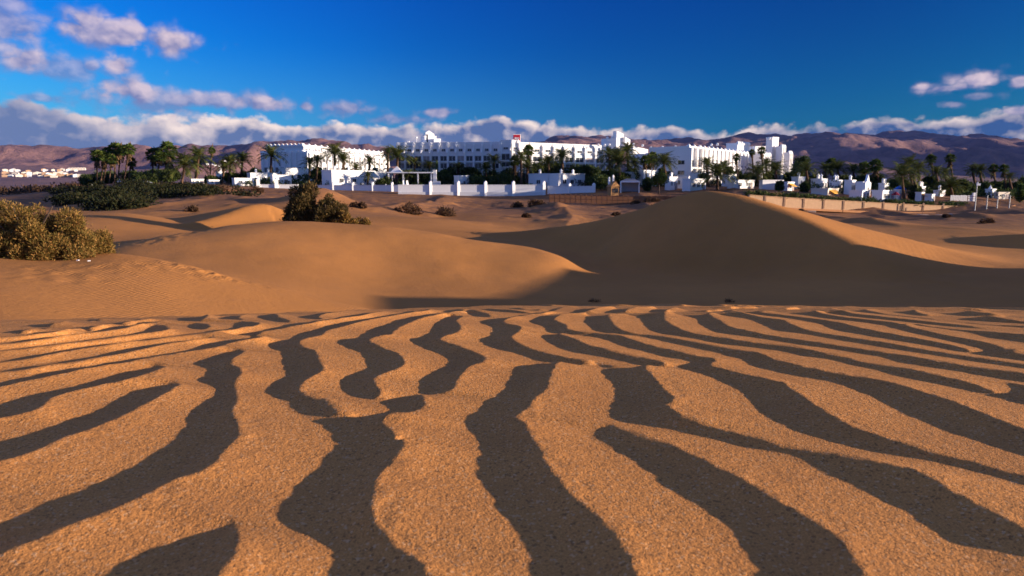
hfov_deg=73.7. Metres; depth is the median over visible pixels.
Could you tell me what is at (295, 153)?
hotel wing
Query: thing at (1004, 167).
fan palm
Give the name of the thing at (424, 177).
garden tree
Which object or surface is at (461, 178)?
villa
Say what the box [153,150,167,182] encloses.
fan palm
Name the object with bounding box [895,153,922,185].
date palm
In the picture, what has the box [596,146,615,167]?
date palm
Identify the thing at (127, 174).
garden tree
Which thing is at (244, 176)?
garden tree
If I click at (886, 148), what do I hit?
hills
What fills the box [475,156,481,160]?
window
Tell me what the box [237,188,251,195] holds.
dry shrub
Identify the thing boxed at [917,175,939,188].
garden tree
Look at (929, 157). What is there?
fan palm
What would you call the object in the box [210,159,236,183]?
date palm
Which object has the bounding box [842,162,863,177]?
date palm
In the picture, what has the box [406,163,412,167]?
window
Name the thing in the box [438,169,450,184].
garden tree
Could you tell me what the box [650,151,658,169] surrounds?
fan palm
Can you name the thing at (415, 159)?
date palm
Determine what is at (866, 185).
villa
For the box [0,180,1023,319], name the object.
dune field
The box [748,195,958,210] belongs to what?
retaining wall
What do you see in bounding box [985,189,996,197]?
villa
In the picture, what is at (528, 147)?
fan palm
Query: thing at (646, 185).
garden tree
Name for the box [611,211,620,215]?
dry shrub
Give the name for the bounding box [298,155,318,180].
date palm
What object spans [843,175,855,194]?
villa
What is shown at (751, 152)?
fan palm
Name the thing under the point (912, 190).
garden tree
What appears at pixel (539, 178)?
villa
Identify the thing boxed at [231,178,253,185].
villa
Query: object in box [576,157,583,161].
window
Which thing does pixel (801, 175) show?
garden tree
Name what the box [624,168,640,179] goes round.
garden tree
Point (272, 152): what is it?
date palm
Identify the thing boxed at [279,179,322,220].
tamarisk bush
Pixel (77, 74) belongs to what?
sky
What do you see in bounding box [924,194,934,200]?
villa
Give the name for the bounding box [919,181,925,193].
villa
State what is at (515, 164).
fan palm
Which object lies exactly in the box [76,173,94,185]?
garden tree
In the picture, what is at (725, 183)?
villa
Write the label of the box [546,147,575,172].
date palm
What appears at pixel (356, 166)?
date palm
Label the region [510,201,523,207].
dry shrub
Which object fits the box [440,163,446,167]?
window
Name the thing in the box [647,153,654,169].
fan palm
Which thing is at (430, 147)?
balcony hotel
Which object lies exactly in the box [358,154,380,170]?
date palm
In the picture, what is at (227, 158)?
date palm
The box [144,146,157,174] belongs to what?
fan palm
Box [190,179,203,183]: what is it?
villa
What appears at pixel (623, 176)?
garden tree
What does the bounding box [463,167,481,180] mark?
garden tree
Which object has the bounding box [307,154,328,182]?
date palm
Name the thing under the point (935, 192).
villa
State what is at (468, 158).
window
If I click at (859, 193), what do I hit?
villa
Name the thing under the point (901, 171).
date palm
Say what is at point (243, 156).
date palm
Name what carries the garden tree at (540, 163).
on the dune field
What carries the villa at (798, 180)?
on the dune field
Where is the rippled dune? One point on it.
(658, 440)
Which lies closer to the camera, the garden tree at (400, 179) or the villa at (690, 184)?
the villa at (690, 184)
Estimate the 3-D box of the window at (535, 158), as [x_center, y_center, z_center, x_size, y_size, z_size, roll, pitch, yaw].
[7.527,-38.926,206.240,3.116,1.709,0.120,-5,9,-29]
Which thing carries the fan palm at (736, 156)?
on the dune field
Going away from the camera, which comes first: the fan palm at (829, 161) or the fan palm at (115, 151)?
the fan palm at (829, 161)
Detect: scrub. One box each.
[0,180,94,194]
[43,178,260,210]
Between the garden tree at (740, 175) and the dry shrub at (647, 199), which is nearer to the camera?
the dry shrub at (647, 199)
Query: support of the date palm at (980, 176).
on the dune field
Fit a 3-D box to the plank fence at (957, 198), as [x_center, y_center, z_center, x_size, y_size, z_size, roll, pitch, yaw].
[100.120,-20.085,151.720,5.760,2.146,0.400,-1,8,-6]
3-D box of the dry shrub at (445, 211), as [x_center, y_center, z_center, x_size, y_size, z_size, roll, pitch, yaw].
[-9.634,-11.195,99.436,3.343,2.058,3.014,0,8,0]
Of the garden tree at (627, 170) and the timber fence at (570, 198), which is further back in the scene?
the garden tree at (627, 170)
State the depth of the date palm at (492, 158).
196.34 m
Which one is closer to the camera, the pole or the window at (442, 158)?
the pole
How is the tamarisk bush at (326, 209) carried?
on the dune field
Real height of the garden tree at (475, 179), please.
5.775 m
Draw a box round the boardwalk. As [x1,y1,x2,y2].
[792,205,1015,212]
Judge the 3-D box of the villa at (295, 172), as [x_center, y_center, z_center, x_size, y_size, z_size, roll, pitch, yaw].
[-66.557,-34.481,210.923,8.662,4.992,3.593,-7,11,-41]
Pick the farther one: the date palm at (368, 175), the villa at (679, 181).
the date palm at (368, 175)
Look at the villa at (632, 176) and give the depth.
187.29 m
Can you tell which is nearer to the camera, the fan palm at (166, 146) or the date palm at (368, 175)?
the date palm at (368, 175)
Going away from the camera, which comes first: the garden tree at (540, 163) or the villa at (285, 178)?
the villa at (285, 178)
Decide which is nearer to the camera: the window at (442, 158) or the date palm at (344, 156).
the date palm at (344, 156)
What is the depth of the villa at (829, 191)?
152.54 m
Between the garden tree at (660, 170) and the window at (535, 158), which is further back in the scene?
the window at (535, 158)
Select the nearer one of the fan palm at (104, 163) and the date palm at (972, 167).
the date palm at (972, 167)
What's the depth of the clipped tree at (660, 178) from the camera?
163.49 m
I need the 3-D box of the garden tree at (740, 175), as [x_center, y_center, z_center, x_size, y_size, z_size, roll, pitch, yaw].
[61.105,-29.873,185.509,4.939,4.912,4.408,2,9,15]
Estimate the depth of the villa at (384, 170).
203.34 m
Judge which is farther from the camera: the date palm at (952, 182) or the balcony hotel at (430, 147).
the balcony hotel at (430, 147)
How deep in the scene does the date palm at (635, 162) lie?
190.17 m
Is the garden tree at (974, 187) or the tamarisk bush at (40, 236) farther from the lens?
the garden tree at (974, 187)
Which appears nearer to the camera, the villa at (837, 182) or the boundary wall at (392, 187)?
the villa at (837, 182)
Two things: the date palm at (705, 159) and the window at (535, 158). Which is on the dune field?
the date palm at (705, 159)
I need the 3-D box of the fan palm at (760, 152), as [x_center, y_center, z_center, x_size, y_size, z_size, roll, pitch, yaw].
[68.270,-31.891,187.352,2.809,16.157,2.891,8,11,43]
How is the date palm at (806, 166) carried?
on the dune field
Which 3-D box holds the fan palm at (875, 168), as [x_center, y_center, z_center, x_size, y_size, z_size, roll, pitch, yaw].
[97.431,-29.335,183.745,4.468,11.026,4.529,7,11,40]
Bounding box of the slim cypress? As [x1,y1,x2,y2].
[435,160,438,180]
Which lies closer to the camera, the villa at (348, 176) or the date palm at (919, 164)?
the date palm at (919, 164)
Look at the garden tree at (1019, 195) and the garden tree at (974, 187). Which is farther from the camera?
the garden tree at (974, 187)
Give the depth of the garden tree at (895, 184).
175.69 m
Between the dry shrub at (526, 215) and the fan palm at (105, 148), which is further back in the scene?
the fan palm at (105, 148)
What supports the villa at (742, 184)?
on the dune field
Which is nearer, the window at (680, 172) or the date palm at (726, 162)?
the date palm at (726, 162)
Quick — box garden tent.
[391,167,404,184]
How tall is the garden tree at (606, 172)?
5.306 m
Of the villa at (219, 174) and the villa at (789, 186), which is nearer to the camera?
the villa at (789, 186)
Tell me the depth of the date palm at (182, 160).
181.34 m
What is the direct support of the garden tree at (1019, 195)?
on the dune field
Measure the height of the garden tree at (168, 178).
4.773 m
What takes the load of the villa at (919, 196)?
on the dune field
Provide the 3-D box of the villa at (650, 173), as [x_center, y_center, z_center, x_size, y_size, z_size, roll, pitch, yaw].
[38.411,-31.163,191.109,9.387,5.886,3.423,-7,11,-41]
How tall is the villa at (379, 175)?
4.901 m
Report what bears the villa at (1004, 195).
on the dune field
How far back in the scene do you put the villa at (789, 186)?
160.63 m
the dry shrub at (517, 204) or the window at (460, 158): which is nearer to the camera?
the dry shrub at (517, 204)
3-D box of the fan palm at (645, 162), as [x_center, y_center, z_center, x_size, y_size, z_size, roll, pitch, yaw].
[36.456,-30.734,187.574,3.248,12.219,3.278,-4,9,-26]
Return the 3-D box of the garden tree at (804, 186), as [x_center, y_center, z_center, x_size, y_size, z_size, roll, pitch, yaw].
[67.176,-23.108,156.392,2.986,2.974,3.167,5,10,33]
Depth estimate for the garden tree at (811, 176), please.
187.14 m
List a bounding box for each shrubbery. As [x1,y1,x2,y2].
[242,167,779,186]
[797,175,1016,197]
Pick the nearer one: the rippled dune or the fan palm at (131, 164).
the rippled dune
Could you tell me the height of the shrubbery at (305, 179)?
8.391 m
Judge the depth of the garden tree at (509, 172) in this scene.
194.85 m
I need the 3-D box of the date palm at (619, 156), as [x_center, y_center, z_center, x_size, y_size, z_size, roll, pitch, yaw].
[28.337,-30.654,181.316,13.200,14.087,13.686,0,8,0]
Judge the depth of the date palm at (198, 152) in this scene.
188.53 m
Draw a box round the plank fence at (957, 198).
[950,193,975,200]
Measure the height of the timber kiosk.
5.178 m
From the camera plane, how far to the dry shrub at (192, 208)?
83.25 m
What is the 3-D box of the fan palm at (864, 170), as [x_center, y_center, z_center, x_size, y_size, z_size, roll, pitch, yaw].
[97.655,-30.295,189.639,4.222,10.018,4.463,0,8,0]
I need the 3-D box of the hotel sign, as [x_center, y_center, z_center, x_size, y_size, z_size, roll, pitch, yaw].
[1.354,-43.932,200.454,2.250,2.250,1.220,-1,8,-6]
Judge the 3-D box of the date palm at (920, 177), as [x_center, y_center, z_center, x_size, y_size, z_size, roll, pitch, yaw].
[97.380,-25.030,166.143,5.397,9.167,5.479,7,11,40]
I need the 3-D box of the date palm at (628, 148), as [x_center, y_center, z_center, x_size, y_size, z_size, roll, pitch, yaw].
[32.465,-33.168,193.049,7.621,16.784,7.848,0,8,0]
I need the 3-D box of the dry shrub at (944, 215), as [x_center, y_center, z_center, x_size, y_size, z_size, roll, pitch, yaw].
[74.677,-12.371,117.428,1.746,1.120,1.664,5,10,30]
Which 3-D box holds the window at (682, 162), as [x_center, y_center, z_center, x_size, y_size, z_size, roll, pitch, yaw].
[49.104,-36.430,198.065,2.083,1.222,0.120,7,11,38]
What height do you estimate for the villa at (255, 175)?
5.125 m
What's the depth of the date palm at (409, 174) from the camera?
187.08 m
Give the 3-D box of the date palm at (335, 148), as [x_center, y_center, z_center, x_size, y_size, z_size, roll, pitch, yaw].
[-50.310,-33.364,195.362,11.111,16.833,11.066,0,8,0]
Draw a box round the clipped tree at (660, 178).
[649,172,668,193]
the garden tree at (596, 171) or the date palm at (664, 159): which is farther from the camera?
the garden tree at (596, 171)
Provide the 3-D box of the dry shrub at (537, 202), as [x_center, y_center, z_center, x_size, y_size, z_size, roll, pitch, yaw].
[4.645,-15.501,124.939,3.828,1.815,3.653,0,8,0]
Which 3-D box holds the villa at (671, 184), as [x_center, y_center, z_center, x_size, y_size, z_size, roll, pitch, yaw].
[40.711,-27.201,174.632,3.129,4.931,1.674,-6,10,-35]
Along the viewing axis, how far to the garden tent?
188.33 m
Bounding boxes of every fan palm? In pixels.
[89,149,104,180]
[100,149,108,180]
[101,147,110,183]
[105,153,118,183]
[107,141,122,183]
[113,142,125,182]
[120,142,136,181]
[125,157,137,178]
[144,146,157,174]
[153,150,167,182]
[156,141,178,168]
[208,144,215,173]
[508,155,519,179]
[522,143,534,184]
[640,155,650,176]
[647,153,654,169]
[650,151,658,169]
[732,153,740,179]
[749,149,755,185]
[757,142,766,177]
[823,157,836,177]
[858,161,869,175]
[866,158,883,180]
[925,153,937,176]
[944,153,956,176]
[988,163,998,180]
[998,164,1008,189]
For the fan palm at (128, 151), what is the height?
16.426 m
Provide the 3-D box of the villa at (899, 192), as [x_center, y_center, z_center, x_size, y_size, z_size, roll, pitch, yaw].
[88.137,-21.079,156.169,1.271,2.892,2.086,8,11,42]
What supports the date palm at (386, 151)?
on the dune field
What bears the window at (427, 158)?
in the balcony hotel at (430, 147)
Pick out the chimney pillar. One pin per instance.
(435, 182)
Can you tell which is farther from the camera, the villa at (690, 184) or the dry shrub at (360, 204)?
the villa at (690, 184)
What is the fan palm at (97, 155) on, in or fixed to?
on the dune field
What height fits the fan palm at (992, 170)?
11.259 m
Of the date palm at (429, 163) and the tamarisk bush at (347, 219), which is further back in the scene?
the date palm at (429, 163)
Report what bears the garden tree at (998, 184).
on the dune field
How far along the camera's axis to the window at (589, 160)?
215.72 m
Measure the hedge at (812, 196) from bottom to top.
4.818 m
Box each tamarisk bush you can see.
[0,197,124,260]
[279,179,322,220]
[301,193,349,222]
[327,209,370,224]
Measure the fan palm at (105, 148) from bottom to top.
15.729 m
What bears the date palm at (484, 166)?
on the dune field
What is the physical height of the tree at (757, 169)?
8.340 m
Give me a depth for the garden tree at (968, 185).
166.77 m
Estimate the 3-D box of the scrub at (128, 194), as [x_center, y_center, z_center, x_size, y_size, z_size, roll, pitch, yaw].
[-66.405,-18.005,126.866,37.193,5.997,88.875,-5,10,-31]
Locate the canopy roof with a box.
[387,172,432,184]
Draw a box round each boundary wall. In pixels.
[256,178,298,188]
[317,182,397,191]
[398,181,545,195]
[547,183,595,193]
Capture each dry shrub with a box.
[182,204,198,211]
[207,183,228,190]
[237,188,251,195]
[248,185,265,192]
[348,201,366,208]
[392,201,423,214]
[435,205,455,216]
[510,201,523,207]
[521,212,531,217]
[527,199,547,206]
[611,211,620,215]
[630,199,644,204]
[643,197,661,201]
[941,213,950,217]
[976,218,995,223]
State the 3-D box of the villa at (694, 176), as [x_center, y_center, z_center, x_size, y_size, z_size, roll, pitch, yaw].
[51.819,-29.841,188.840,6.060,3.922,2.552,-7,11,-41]
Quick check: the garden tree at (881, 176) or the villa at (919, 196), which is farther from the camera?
the garden tree at (881, 176)
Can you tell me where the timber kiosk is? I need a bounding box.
[607,175,619,195]
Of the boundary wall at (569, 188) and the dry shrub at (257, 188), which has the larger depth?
the boundary wall at (569, 188)
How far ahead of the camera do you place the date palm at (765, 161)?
182.72 m
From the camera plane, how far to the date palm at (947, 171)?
174.95 m
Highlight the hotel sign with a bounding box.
[513,134,520,141]
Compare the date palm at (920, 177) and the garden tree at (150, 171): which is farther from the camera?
the garden tree at (150, 171)
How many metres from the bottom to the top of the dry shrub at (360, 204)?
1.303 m
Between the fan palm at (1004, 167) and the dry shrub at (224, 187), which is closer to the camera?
the dry shrub at (224, 187)
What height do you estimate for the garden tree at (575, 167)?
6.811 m
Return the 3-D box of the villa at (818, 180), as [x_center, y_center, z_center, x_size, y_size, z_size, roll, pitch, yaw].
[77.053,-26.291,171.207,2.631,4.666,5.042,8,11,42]
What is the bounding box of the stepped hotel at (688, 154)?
[649,137,792,183]
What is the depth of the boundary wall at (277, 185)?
181.09 m
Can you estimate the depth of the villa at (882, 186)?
170.05 m
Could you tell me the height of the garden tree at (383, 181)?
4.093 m
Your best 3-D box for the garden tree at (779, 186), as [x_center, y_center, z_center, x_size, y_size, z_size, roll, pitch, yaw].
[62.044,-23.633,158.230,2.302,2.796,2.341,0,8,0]
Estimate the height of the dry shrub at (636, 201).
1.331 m
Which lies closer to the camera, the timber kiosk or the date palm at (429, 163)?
the timber kiosk
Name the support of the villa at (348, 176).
on the dune field
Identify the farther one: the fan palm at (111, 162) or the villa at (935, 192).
the fan palm at (111, 162)
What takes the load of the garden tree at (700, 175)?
on the dune field
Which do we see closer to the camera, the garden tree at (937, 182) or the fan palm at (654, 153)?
the garden tree at (937, 182)
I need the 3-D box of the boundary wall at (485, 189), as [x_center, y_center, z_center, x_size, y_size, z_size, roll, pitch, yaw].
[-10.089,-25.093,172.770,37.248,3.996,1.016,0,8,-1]
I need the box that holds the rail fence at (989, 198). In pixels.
[967,196,1008,204]
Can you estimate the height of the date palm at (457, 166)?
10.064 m
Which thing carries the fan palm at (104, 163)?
on the dune field
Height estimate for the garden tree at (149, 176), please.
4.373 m
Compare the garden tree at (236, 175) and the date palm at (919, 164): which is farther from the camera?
the garden tree at (236, 175)
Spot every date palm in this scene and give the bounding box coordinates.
[163,149,203,182]
[178,156,213,178]
[184,145,216,178]
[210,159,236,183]
[214,151,247,183]
[233,151,256,177]
[254,144,288,172]
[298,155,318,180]
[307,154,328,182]
[317,141,352,165]
[331,150,354,169]
[349,162,362,169]
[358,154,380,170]
[358,171,376,183]
[378,145,394,176]
[380,144,415,183]
[399,168,416,182]
[406,157,422,183]
[423,159,435,184]
[449,160,466,174]
[475,161,495,175]
[483,154,505,169]
[510,149,532,184]
[518,159,536,184]
[536,153,559,172]
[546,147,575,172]
[596,145,641,187]
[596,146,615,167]
[615,141,640,168]
[624,155,642,171]
[648,151,679,174]
[694,155,717,186]
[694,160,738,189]
[716,159,733,173]
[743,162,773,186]
[754,156,775,171]
[763,159,792,179]
[793,160,819,181]
[814,161,835,185]
[830,159,850,179]
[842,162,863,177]
[882,161,922,200]
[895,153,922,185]
[906,167,924,184]
[910,159,932,181]
[924,163,949,181]
[935,175,970,196]
[938,165,957,180]
[961,164,984,182]
[967,162,995,181]
[999,172,1018,194]
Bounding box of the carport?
[620,179,639,192]
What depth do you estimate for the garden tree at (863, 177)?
184.56 m
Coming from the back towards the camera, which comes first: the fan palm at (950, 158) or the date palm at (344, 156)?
the date palm at (344, 156)
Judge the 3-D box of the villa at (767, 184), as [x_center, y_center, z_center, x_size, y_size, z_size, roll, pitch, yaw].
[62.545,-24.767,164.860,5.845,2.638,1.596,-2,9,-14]
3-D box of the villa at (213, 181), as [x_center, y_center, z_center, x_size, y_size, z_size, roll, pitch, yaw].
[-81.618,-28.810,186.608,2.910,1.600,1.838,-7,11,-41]
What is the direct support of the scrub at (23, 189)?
on the dune field
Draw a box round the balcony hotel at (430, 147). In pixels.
[396,131,647,184]
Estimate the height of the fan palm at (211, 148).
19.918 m
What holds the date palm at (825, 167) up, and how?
on the dune field
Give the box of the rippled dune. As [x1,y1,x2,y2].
[0,304,1023,575]
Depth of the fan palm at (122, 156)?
199.70 m
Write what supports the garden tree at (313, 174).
on the dune field
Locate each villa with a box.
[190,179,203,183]
[207,180,219,183]
[216,170,224,181]
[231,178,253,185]
[246,169,277,184]
[269,175,291,183]
[280,168,311,182]
[321,166,366,184]
[368,171,382,184]
[372,168,392,178]
[454,175,469,184]
[529,169,548,188]
[549,169,584,185]
[625,172,635,178]
[635,169,658,184]
[665,172,677,189]
[675,176,689,187]
[682,178,705,190]
[689,173,708,178]
[722,174,739,186]
[727,180,754,188]
[759,180,783,189]
[782,182,797,190]
[791,172,805,187]
[810,174,827,187]
[811,188,840,195]
[829,175,842,191]
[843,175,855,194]
[849,190,869,199]
[855,175,870,195]
[871,190,893,199]
[878,178,889,189]
[893,189,901,199]
[915,192,924,200]
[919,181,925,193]
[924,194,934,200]
[933,186,944,196]
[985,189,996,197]
[994,192,1009,198]
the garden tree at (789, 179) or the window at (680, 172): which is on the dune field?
the garden tree at (789, 179)
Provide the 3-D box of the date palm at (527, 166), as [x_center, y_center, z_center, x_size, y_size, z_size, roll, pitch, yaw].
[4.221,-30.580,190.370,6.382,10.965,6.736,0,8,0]
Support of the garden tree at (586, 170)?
on the dune field
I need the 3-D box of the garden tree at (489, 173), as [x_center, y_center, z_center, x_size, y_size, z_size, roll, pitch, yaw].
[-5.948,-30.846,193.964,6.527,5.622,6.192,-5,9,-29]
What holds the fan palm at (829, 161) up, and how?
on the dune field
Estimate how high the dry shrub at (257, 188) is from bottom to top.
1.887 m
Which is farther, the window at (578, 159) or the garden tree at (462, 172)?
the window at (578, 159)
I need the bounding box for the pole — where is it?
[974,182,980,210]
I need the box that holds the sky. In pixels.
[0,0,1023,148]
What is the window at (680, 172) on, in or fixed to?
in the stepped hotel at (688, 154)
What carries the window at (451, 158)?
in the balcony hotel at (430, 147)
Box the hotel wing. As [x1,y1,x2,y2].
[260,143,389,179]
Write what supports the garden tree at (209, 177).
on the dune field
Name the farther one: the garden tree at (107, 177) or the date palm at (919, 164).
the garden tree at (107, 177)
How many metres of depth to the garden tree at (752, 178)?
184.16 m
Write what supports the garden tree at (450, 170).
on the dune field
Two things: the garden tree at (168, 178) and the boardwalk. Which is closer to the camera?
the boardwalk
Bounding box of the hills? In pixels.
[0,130,1023,191]
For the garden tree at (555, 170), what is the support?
on the dune field
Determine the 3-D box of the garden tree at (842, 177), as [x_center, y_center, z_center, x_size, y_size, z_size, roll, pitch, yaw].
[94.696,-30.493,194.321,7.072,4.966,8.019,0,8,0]
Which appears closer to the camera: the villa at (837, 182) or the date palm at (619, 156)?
the villa at (837, 182)
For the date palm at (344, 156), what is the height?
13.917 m
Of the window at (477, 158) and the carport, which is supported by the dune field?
the carport
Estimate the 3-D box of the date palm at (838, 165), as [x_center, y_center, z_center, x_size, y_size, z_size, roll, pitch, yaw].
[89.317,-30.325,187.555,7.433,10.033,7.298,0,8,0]
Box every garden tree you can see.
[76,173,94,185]
[90,169,117,183]
[117,170,136,180]
[126,170,158,182]
[143,166,162,181]
[157,168,181,181]
[203,174,221,183]
[219,172,239,182]
[239,170,251,177]
[247,166,262,172]
[310,166,321,184]
[374,176,391,184]
[394,170,413,183]
[412,169,429,184]
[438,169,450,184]
[443,165,455,183]
[456,167,466,174]
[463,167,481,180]
[467,174,493,184]
[482,169,500,177]
[489,172,515,184]
[500,167,519,183]
[529,158,547,171]
[529,164,546,173]
[544,160,567,172]
[565,163,580,173]
[574,164,593,179]
[586,164,601,175]
[587,173,611,189]
[599,168,616,181]
[613,171,630,184]
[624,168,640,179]
[641,177,652,190]
[658,166,667,183]
[698,172,709,178]
[730,169,743,178]
[742,172,759,184]
[764,171,780,179]
[774,180,784,190]
[782,172,796,181]
[789,155,812,179]
[790,168,803,176]
[799,181,811,192]
[808,172,829,180]
[838,173,855,184]
[852,174,875,182]
[871,173,884,186]
[890,177,909,189]
[907,184,924,199]
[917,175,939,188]
[932,181,953,194]
[956,178,972,193]
[969,184,980,192]
[972,180,994,192]
[991,181,1004,191]
[1004,181,1023,190]
[1014,183,1023,202]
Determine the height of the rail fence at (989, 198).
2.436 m
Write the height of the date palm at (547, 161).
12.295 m
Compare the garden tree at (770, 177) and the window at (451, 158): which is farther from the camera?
the window at (451, 158)
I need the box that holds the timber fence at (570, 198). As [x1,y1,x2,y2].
[549,193,675,204]
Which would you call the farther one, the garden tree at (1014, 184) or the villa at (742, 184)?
the garden tree at (1014, 184)
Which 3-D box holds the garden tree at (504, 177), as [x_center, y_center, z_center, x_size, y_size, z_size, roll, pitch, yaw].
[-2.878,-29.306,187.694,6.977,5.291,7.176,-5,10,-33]
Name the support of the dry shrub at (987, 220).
on the dune field
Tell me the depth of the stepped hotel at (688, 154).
216.64 m
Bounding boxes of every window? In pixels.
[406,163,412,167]
[423,156,429,160]
[440,156,446,160]
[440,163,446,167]
[449,156,455,160]
[457,156,463,160]
[466,156,472,160]
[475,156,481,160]
[502,153,509,159]
[533,156,540,160]
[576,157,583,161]
[586,158,593,162]
[677,170,683,174]
[678,160,684,164]
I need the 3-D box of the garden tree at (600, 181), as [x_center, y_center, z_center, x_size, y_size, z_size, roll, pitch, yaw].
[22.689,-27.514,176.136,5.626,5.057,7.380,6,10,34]
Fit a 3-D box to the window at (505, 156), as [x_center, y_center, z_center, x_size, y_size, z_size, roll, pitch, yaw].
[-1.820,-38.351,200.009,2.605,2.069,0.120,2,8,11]
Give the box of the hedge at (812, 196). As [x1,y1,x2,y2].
[743,189,969,208]
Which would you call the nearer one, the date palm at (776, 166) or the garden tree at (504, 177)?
the date palm at (776, 166)
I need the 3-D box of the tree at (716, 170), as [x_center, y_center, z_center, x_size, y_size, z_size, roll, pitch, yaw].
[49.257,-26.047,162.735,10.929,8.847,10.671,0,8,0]
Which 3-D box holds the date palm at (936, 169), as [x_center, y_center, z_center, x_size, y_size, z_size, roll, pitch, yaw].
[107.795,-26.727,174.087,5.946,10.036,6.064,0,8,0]
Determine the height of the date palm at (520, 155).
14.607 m
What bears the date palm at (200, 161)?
on the dune field
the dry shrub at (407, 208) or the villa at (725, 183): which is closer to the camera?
the dry shrub at (407, 208)
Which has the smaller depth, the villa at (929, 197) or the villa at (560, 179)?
the villa at (929, 197)
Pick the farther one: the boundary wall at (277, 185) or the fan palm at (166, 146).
the fan palm at (166, 146)
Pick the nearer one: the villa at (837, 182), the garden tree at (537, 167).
the villa at (837, 182)
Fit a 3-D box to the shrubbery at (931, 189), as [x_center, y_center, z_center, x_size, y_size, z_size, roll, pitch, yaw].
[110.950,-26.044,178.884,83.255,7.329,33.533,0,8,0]
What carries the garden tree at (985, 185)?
on the dune field
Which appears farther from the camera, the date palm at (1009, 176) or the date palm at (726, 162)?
the date palm at (726, 162)
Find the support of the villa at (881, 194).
on the dune field
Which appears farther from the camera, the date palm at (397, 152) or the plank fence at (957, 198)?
the date palm at (397, 152)
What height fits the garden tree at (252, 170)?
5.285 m
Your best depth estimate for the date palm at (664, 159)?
176.49 m
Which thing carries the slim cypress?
on the dune field
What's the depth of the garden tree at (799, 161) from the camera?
192.29 m
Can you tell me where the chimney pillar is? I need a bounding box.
[433,170,440,184]

